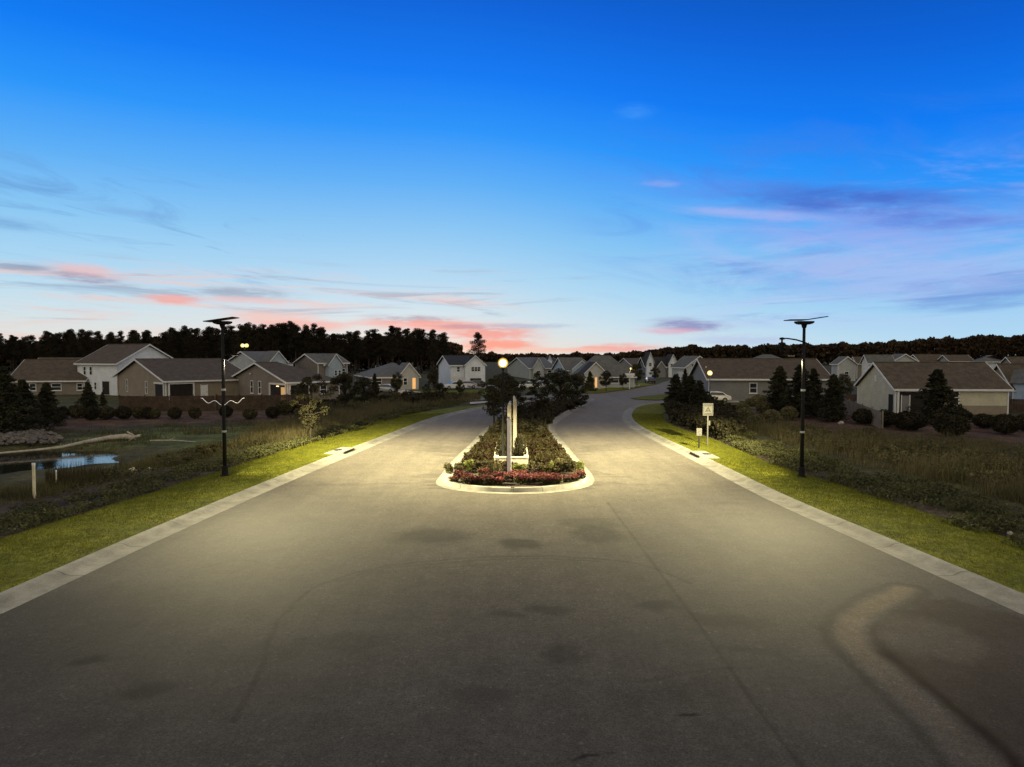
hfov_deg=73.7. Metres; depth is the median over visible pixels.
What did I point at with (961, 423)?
round shrub
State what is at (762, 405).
round shrub
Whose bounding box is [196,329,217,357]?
pine tree
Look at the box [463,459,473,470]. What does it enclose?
loose shrub
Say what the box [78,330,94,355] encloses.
pine tree
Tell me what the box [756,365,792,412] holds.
conifer tree
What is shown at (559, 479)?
flowering plant
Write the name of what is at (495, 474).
flowering plant
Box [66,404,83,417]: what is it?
round shrub
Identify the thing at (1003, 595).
kerb
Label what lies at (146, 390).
window
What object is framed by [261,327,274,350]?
pine tree
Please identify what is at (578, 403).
loose shrub
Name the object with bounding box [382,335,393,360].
pine tree
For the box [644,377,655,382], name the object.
parked car
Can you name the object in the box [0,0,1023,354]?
sky
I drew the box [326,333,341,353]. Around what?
pine tree
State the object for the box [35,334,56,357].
pine tree
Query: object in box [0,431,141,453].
footpath
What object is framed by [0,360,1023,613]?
ground
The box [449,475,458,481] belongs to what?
flowering plant
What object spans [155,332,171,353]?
pine tree
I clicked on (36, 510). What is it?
ground cover
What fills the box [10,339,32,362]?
pine tree
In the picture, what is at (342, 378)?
broadleaf tree
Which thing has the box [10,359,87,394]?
bungalow
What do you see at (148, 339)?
pine tree
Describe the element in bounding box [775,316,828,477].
solar lamp post
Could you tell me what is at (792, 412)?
round shrub
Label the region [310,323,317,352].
pine tree
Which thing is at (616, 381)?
window
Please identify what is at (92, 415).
round shrub
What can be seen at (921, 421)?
round shrub
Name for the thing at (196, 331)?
pine tree
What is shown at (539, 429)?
loose shrub
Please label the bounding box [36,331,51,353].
pine tree
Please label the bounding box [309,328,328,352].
pine tree
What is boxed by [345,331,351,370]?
pine tree
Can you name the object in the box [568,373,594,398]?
broadleaf tree
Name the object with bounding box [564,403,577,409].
loose shrub
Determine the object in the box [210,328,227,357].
pine tree
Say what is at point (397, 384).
broadleaf tree
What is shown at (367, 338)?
pine tree
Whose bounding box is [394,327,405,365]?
pine tree
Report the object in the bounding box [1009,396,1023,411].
garden fence
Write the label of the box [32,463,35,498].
survey stake
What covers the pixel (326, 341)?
pine tree
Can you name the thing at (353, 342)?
pine tree
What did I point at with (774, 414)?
round shrub
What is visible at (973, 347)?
woodland
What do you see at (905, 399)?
door
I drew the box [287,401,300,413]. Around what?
round shrub
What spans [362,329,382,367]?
pine tree
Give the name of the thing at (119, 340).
pine tree
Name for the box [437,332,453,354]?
pine tree
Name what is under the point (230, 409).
round shrub
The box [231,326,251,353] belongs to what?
pine tree
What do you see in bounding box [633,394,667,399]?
traffic island
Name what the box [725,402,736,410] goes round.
loose shrub
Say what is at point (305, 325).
pine tree
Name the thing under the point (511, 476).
flowering plant
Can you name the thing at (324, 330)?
pine tree
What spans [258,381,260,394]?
window
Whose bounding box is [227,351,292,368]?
bungalow
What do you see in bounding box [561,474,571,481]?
flowering plant
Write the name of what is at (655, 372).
broadleaf tree
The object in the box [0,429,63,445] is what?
riprap stones
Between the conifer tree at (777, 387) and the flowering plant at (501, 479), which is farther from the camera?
the conifer tree at (777, 387)
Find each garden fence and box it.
[119,394,216,410]
[217,393,311,409]
[843,399,883,428]
[846,390,856,402]
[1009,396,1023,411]
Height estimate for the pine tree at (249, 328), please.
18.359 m
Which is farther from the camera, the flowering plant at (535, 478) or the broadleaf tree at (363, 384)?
the broadleaf tree at (363, 384)
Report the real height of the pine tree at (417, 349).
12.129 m
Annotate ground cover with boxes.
[0,400,459,536]
[60,425,325,494]
[454,425,575,473]
[487,393,588,430]
[724,431,1023,548]
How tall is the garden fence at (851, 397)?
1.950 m
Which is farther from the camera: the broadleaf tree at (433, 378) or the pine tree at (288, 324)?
the pine tree at (288, 324)
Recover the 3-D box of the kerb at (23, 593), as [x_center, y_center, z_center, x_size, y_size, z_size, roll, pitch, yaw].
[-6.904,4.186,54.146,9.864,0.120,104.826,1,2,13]
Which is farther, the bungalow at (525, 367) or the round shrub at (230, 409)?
the bungalow at (525, 367)
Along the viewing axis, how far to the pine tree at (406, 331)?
271.72 m
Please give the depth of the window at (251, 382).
102.04 m
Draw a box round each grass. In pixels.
[0,439,234,506]
[4,418,276,448]
[34,439,149,452]
[226,391,481,451]
[732,409,1023,503]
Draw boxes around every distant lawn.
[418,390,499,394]
[578,383,652,392]
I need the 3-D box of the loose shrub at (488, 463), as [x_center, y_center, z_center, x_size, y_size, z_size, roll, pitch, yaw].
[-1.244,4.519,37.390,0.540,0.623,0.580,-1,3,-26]
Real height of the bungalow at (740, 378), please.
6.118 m
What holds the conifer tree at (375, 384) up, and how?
on the ground at (136, 450)
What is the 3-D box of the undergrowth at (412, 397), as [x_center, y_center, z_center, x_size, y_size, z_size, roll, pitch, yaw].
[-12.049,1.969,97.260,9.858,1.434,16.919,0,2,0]
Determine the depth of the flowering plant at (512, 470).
35.06 m
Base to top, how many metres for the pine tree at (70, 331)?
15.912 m
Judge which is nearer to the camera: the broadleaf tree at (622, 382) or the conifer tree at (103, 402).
the conifer tree at (103, 402)
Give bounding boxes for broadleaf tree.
[329,373,362,408]
[354,376,374,397]
[390,372,402,390]
[427,367,438,384]
[433,383,447,392]
[455,379,464,392]
[484,372,520,404]
[545,368,577,405]
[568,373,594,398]
[599,370,613,385]
[618,373,627,385]
[631,363,644,380]
[649,366,660,377]
[838,373,853,394]
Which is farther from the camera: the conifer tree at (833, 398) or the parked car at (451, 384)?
the parked car at (451, 384)
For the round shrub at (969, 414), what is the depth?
68.75 m
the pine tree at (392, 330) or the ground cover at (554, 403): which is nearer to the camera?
the ground cover at (554, 403)
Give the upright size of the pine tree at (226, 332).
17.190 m
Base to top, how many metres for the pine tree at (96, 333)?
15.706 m
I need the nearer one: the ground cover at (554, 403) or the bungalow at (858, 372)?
the ground cover at (554, 403)
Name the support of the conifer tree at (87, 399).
on the ground at (136, 450)
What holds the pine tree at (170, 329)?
on the ground at (136, 450)
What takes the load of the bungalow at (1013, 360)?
on the ground at (136, 450)
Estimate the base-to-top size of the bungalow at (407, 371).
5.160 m
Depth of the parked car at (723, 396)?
93.51 m
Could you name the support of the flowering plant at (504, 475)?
on the median soil
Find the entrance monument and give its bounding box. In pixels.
[507,396,516,447]
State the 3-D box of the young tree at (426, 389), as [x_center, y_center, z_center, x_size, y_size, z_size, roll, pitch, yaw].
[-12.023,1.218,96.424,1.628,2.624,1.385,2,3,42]
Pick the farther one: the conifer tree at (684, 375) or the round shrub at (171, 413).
the conifer tree at (684, 375)
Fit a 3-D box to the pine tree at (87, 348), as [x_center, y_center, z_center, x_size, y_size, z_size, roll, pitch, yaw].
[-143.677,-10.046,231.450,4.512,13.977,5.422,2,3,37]
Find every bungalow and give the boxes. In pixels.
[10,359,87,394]
[38,357,83,358]
[112,358,241,400]
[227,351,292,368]
[232,362,339,399]
[353,362,420,389]
[506,357,552,378]
[544,355,555,363]
[551,357,586,375]
[572,355,636,387]
[619,358,639,370]
[688,358,830,399]
[754,354,779,357]
[829,356,857,380]
[851,357,861,378]
[854,362,1013,414]
[859,355,894,373]
[892,354,918,361]
[911,354,940,361]
[937,355,972,361]
[969,355,1002,368]
[993,363,1023,401]
[1000,357,1023,362]
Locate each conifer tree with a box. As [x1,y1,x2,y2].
[0,366,42,432]
[15,379,56,430]
[33,382,68,425]
[74,382,101,416]
[98,391,108,405]
[370,373,379,397]
[583,371,597,390]
[659,374,683,407]
[674,375,695,404]
[681,368,687,385]
[687,380,715,404]
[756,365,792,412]
[776,364,820,417]
[805,368,828,409]
[815,373,848,421]
[905,369,972,425]
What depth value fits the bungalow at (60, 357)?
166.24 m
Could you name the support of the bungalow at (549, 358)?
on the ground at (136, 450)
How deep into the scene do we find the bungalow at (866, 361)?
168.94 m
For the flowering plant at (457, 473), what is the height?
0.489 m
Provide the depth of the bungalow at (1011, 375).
92.72 m
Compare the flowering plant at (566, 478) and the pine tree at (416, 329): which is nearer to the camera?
the flowering plant at (566, 478)
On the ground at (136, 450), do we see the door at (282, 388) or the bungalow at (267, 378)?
the bungalow at (267, 378)
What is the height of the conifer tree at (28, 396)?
4.955 m
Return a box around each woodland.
[0,332,462,370]
[462,347,664,361]
[654,334,1023,364]
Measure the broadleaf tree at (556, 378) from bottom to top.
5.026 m
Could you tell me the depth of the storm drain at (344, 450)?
45.41 m
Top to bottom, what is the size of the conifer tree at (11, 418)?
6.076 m
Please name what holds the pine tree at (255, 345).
on the ground at (136, 450)
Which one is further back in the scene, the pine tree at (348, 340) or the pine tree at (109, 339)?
the pine tree at (348, 340)
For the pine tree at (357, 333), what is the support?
on the ground at (136, 450)
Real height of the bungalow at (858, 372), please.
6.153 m
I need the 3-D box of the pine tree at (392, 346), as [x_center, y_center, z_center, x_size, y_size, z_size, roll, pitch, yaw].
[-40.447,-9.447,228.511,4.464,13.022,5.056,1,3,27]
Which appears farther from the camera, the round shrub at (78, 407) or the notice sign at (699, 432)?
the round shrub at (78, 407)
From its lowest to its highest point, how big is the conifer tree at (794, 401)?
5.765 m
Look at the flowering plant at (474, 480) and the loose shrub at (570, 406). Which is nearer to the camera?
the flowering plant at (474, 480)
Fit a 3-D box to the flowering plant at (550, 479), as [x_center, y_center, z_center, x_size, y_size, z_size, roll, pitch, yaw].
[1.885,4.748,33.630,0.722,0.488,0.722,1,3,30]
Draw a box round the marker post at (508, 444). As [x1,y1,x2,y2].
[506,416,510,478]
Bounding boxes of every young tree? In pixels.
[289,374,333,440]
[422,384,431,397]
[477,375,513,422]
[501,379,532,414]
[528,372,553,413]
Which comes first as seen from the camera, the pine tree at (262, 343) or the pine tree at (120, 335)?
the pine tree at (262, 343)
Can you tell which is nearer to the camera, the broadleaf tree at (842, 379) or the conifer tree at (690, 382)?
the conifer tree at (690, 382)
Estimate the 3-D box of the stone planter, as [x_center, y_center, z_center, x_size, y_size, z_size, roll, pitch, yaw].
[-0.045,4.345,42.768,2.010,0.490,6.760,0,2,0]
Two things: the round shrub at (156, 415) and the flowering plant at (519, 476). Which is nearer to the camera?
the flowering plant at (519, 476)
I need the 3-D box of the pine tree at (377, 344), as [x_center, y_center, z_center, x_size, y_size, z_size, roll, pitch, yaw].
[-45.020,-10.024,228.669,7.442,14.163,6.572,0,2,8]
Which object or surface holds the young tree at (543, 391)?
on the median soil
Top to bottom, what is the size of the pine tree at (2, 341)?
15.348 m
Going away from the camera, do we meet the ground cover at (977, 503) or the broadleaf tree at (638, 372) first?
the ground cover at (977, 503)
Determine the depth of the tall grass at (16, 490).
36.17 m
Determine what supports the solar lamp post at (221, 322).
on the grass verge at (132, 529)
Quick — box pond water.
[0,451,118,473]
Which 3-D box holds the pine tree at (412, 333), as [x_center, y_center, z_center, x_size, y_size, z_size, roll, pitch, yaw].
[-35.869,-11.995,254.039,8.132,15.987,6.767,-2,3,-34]
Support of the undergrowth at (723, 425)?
on the ground at (136, 450)
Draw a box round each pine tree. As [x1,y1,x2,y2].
[0,333,7,353]
[0,339,14,371]
[5,335,17,371]
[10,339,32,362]
[12,337,23,367]
[23,335,41,358]
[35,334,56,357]
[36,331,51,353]
[42,336,58,356]
[50,333,61,352]
[53,332,62,356]
[57,331,74,356]
[61,329,76,354]
[65,332,81,356]
[75,329,84,354]
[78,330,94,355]
[79,334,92,356]
[89,331,104,351]
[92,335,104,350]
[102,334,117,345]
[115,331,125,343]
[116,338,122,343]
[125,330,143,343]
[129,332,141,343]
[129,334,144,343]
[141,330,156,346]
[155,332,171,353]
[164,332,184,357]
[165,330,188,357]
[167,327,174,340]
[179,328,198,357]
[182,332,196,357]
[192,328,204,357]
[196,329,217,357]
[199,326,220,357]
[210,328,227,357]
[220,326,233,358]
[224,325,236,357]
[230,324,251,352]
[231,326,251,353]
[245,324,252,349]
[248,324,261,350]
[250,326,264,350]
[258,323,266,349]
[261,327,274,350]
[264,324,282,350]
[274,323,293,357]
[278,322,289,359]
[286,324,300,366]
[286,325,308,359]
[287,320,299,362]
[296,327,312,355]
[302,324,313,352]
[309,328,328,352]
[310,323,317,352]
[313,326,328,352]
[324,336,331,352]
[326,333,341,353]
[327,335,337,352]
[333,333,350,359]
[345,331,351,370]
[346,337,353,372]
[348,333,361,373]
[349,330,363,371]
[355,338,364,372]
[358,330,375,369]
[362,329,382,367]
[368,332,386,366]
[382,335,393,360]
[383,326,400,362]
[385,336,398,357]
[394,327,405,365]
[399,334,416,362]
[400,328,410,362]
[405,330,423,366]
[410,339,425,371]
[412,328,424,371]
[412,329,431,372]
[424,330,435,366]
[427,338,440,369]
[436,333,449,359]
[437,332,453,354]
[466,332,487,360]
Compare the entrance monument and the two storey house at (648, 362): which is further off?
the two storey house at (648, 362)
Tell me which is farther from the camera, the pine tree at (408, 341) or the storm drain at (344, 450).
the pine tree at (408, 341)
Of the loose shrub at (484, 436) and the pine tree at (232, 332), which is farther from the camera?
the pine tree at (232, 332)
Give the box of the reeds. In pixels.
[44,456,123,488]
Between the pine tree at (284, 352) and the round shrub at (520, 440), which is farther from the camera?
the pine tree at (284, 352)
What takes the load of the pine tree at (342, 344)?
on the ground at (136, 450)
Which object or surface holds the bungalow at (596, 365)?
on the ground at (136, 450)
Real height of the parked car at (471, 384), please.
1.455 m
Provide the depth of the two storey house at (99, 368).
113.10 m
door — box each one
[102,381,108,394]
[201,385,206,395]
[281,387,284,394]
[452,377,462,381]
[888,394,892,410]
[902,396,908,410]
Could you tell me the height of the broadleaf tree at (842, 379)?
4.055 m
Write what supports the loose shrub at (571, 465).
on the median soil
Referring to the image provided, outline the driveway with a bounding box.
[451,385,496,387]
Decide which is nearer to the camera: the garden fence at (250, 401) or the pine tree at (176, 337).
the garden fence at (250, 401)
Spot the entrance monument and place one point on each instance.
(512, 411)
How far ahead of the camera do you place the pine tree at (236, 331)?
243.97 m
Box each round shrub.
[56,406,69,418]
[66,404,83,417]
[82,407,97,419]
[98,406,114,418]
[113,405,132,418]
[131,406,145,418]
[141,407,154,418]
[148,408,160,418]
[167,407,182,418]
[188,407,201,418]
[218,405,233,416]
[242,408,257,418]
[265,406,280,417]
[275,400,292,414]
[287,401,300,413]
[495,445,505,455]
[496,436,505,451]
[505,447,517,455]
[514,434,526,447]
[515,446,526,455]
[735,403,750,410]
[737,407,753,419]
[744,397,759,405]
[747,414,765,426]
[753,394,767,401]
[755,401,771,412]
[762,409,781,424]
[780,406,798,419]
[851,408,872,423]
[872,409,894,425]
[890,410,928,429]
[932,413,970,435]
[952,409,972,417]
[971,413,992,427]
[989,413,1021,433]
[1015,413,1023,430]
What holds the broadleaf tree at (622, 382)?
on the ground at (136, 450)
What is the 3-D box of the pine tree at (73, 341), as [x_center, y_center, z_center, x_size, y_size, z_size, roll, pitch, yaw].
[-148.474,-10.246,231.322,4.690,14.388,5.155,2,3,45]
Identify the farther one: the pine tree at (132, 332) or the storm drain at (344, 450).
the pine tree at (132, 332)
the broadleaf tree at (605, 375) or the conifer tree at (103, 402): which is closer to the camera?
the conifer tree at (103, 402)
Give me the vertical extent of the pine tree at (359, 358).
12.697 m
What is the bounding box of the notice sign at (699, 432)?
[697,428,701,447]
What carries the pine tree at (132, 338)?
on the ground at (136, 450)
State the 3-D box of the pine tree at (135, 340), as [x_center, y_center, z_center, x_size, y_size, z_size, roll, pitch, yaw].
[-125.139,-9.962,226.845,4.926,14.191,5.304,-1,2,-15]
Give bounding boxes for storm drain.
[325,447,353,453]
[690,451,719,458]
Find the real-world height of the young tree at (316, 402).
5.148 m
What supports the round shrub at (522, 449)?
in the stone planter
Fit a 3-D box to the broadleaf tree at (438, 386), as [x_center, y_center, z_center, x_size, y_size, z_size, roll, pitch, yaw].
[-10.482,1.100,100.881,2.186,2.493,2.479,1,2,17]
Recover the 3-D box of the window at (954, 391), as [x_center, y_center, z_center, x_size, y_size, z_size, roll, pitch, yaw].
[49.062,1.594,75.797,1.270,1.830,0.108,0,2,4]
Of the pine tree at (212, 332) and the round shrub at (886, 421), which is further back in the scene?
the pine tree at (212, 332)
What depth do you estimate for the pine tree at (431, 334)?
252.91 m
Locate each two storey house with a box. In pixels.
[73,344,172,395]
[293,353,349,385]
[437,355,486,384]
[637,352,676,376]
[669,356,701,381]
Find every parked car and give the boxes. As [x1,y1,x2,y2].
[379,384,399,392]
[444,381,467,388]
[458,381,476,387]
[472,380,487,386]
[518,381,541,388]
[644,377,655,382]
[707,391,731,401]
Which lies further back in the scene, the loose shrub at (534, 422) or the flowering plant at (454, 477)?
the loose shrub at (534, 422)
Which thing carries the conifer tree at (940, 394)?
on the ground at (136, 450)
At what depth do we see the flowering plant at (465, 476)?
33.49 m
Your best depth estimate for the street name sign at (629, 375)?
130.44 m
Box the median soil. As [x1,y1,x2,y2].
[452,398,588,486]
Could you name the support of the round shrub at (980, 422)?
on the ground at (136, 450)
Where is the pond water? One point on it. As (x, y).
(15, 462)
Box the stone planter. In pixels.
[494,442,528,463]
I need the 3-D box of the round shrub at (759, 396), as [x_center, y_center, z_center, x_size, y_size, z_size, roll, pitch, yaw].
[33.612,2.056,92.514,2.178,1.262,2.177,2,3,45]
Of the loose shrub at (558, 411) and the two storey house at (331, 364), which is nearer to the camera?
the loose shrub at (558, 411)
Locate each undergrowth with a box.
[290,391,399,418]
[395,392,462,402]
[664,393,746,439]
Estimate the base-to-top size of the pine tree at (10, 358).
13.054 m
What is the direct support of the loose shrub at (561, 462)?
on the median soil
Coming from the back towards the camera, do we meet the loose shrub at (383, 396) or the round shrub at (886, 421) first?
the loose shrub at (383, 396)
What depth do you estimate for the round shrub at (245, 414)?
70.88 m
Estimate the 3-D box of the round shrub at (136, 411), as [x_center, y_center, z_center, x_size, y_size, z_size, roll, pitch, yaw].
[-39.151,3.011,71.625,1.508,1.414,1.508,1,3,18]
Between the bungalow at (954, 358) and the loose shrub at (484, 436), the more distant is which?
the bungalow at (954, 358)
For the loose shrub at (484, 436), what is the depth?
50.28 m
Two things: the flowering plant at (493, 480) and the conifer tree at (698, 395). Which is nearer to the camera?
the flowering plant at (493, 480)
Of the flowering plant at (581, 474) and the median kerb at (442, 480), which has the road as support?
the median kerb at (442, 480)
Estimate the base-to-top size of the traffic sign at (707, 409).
3.045 m
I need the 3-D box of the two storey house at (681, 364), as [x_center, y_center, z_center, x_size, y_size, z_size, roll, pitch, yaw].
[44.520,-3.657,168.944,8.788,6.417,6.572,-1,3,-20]
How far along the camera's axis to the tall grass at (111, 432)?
61.02 m
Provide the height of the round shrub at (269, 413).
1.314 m
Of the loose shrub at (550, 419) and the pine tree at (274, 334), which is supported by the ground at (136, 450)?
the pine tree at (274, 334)
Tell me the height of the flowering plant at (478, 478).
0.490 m
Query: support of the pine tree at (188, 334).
on the ground at (136, 450)
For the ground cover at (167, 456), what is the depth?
44.18 m
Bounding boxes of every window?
[29,383,35,390]
[51,383,61,390]
[76,383,82,390]
[145,381,147,393]
[250,380,253,393]
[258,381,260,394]
[320,385,326,394]
[611,378,618,383]
[749,383,757,393]
[951,391,959,403]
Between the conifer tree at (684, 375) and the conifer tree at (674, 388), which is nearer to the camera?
the conifer tree at (674, 388)
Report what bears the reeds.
on the ground at (136, 450)
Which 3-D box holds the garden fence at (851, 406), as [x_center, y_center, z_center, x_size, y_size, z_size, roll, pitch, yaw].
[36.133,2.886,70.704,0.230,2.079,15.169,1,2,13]
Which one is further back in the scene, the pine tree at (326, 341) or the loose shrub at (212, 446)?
the pine tree at (326, 341)
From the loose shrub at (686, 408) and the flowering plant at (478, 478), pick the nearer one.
the flowering plant at (478, 478)
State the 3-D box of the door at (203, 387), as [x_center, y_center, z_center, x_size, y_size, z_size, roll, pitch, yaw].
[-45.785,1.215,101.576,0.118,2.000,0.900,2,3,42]
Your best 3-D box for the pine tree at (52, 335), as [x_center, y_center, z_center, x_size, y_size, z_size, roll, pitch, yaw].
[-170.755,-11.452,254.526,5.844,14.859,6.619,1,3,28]
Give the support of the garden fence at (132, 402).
on the ground at (136, 450)
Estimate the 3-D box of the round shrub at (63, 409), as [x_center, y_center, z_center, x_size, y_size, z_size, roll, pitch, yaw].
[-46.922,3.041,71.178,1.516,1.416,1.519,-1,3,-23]
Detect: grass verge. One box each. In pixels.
[0,404,485,591]
[632,401,1023,592]
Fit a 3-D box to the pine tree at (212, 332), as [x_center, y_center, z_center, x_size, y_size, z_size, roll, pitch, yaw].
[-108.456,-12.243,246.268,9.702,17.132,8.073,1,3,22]
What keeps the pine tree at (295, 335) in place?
on the ground at (136, 450)
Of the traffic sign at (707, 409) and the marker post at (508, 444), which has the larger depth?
the traffic sign at (707, 409)
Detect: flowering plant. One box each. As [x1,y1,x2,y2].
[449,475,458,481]
[453,470,464,477]
[460,472,473,483]
[465,477,477,484]
[472,475,482,483]
[478,467,490,475]
[480,473,493,484]
[489,477,497,484]
[491,471,500,478]
[495,476,504,483]
[497,471,508,480]
[508,469,519,475]
[508,471,520,479]
[513,472,527,483]
[523,474,533,484]
[533,474,539,481]
[537,472,549,483]
[546,475,556,483]
[550,473,562,483]
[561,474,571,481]
[569,473,579,480]
[574,470,585,478]
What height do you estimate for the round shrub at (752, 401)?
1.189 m
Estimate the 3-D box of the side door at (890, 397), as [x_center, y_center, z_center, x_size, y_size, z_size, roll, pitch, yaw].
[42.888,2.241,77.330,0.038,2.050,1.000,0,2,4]
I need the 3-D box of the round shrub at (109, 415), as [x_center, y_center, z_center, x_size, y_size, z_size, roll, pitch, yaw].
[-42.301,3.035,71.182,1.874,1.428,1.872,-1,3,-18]
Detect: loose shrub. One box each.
[181,455,192,461]
[195,444,210,455]
[209,444,219,451]
[352,396,368,401]
[377,394,390,400]
[400,389,413,395]
[427,391,443,400]
[443,462,454,473]
[454,462,463,470]
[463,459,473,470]
[475,461,483,469]
[479,434,489,440]
[484,460,493,468]
[488,427,500,433]
[493,462,500,469]
[512,463,526,471]
[525,420,537,428]
[527,460,535,470]
[533,413,542,419]
[534,428,545,433]
[542,415,554,423]
[548,461,554,470]
[550,408,562,415]
[556,458,567,470]
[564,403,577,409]
[567,460,576,471]
[573,400,587,405]
[575,461,584,470]
[678,405,698,411]
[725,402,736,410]
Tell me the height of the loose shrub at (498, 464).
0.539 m
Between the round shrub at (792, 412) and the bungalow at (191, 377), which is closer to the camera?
the round shrub at (792, 412)
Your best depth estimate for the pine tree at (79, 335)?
270.83 m
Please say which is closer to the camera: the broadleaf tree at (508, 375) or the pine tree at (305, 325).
the broadleaf tree at (508, 375)
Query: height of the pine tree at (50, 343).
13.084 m
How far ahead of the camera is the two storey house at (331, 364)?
141.73 m
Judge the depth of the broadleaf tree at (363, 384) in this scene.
88.45 m
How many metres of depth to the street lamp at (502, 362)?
39.79 m
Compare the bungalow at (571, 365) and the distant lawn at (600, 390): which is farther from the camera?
the bungalow at (571, 365)
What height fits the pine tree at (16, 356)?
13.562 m
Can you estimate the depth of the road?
15.77 m
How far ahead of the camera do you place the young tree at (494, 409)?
62.18 m
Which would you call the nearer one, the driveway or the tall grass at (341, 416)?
the tall grass at (341, 416)
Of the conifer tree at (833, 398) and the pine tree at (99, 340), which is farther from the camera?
the pine tree at (99, 340)
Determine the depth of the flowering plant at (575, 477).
34.30 m
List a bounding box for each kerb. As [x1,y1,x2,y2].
[0,397,567,613]
[436,398,593,493]
[622,400,1023,614]
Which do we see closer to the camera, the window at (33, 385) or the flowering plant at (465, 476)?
the flowering plant at (465, 476)
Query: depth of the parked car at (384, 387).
117.53 m
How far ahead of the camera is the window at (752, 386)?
97.19 m
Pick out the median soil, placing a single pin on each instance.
(509, 483)
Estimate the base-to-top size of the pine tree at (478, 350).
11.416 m
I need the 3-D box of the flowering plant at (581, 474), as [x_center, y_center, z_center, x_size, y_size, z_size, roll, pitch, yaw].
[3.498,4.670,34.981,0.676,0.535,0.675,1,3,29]
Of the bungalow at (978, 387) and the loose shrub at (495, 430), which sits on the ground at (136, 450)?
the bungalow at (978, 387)
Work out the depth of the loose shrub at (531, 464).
37.31 m
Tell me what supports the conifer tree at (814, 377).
on the ground at (136, 450)
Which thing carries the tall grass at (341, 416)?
on the ground at (136, 450)
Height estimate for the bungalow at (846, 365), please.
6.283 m
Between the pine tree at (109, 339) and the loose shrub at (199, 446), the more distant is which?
the pine tree at (109, 339)
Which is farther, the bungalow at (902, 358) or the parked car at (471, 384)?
the bungalow at (902, 358)
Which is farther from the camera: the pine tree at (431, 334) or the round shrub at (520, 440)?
the pine tree at (431, 334)
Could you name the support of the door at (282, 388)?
in the bungalow at (267, 378)
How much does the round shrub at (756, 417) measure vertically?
1.279 m
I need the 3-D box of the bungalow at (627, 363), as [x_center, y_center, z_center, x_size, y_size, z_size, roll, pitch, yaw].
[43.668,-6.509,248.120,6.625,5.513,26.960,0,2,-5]
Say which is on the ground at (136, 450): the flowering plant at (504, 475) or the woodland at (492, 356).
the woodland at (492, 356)
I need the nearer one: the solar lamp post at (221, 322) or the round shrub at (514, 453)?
the solar lamp post at (221, 322)
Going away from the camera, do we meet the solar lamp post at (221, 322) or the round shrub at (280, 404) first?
the solar lamp post at (221, 322)
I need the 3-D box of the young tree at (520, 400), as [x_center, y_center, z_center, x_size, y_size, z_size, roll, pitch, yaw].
[0.142,1.724,64.261,3.493,4.297,2.650,2,3,44]
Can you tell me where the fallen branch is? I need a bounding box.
[150,437,195,441]
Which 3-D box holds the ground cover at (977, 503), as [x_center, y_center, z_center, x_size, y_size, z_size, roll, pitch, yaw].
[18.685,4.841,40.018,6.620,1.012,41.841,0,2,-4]
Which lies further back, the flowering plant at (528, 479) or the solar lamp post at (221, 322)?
the solar lamp post at (221, 322)
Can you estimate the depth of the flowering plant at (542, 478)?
33.48 m
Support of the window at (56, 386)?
in the bungalow at (63, 376)
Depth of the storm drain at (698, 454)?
43.58 m
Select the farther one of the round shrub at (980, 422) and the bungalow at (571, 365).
the bungalow at (571, 365)
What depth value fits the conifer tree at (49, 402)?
65.36 m
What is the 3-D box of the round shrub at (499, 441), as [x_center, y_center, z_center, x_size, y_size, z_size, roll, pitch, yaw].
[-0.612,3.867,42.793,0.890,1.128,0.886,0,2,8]
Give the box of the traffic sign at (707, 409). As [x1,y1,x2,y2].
[703,403,712,444]
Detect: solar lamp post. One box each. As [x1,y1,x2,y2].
[201,317,243,475]
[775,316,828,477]
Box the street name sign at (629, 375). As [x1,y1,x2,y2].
[625,371,634,388]
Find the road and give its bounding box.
[0,379,1023,766]
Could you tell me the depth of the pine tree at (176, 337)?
226.13 m
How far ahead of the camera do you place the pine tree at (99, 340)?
233.99 m
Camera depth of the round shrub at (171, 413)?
71.27 m
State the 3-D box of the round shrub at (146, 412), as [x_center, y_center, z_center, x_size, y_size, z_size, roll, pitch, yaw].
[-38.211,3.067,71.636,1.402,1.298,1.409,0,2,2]
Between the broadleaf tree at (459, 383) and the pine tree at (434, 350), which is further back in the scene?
the pine tree at (434, 350)
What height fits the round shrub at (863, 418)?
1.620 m
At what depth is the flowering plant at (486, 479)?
33.42 m
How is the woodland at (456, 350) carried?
on the ground at (136, 450)
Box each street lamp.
[500,356,505,455]
[707,370,711,394]
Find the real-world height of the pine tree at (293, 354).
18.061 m
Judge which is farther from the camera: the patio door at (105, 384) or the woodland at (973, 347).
the woodland at (973, 347)
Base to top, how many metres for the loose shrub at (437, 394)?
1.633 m
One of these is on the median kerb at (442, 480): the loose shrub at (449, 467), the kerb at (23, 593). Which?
the loose shrub at (449, 467)
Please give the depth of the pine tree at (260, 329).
248.68 m
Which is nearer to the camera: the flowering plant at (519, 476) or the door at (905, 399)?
the flowering plant at (519, 476)
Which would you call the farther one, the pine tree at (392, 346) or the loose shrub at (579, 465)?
the pine tree at (392, 346)
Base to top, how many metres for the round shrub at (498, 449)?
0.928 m
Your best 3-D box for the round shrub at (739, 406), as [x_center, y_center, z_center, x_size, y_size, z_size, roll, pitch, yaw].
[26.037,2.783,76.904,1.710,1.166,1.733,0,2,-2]

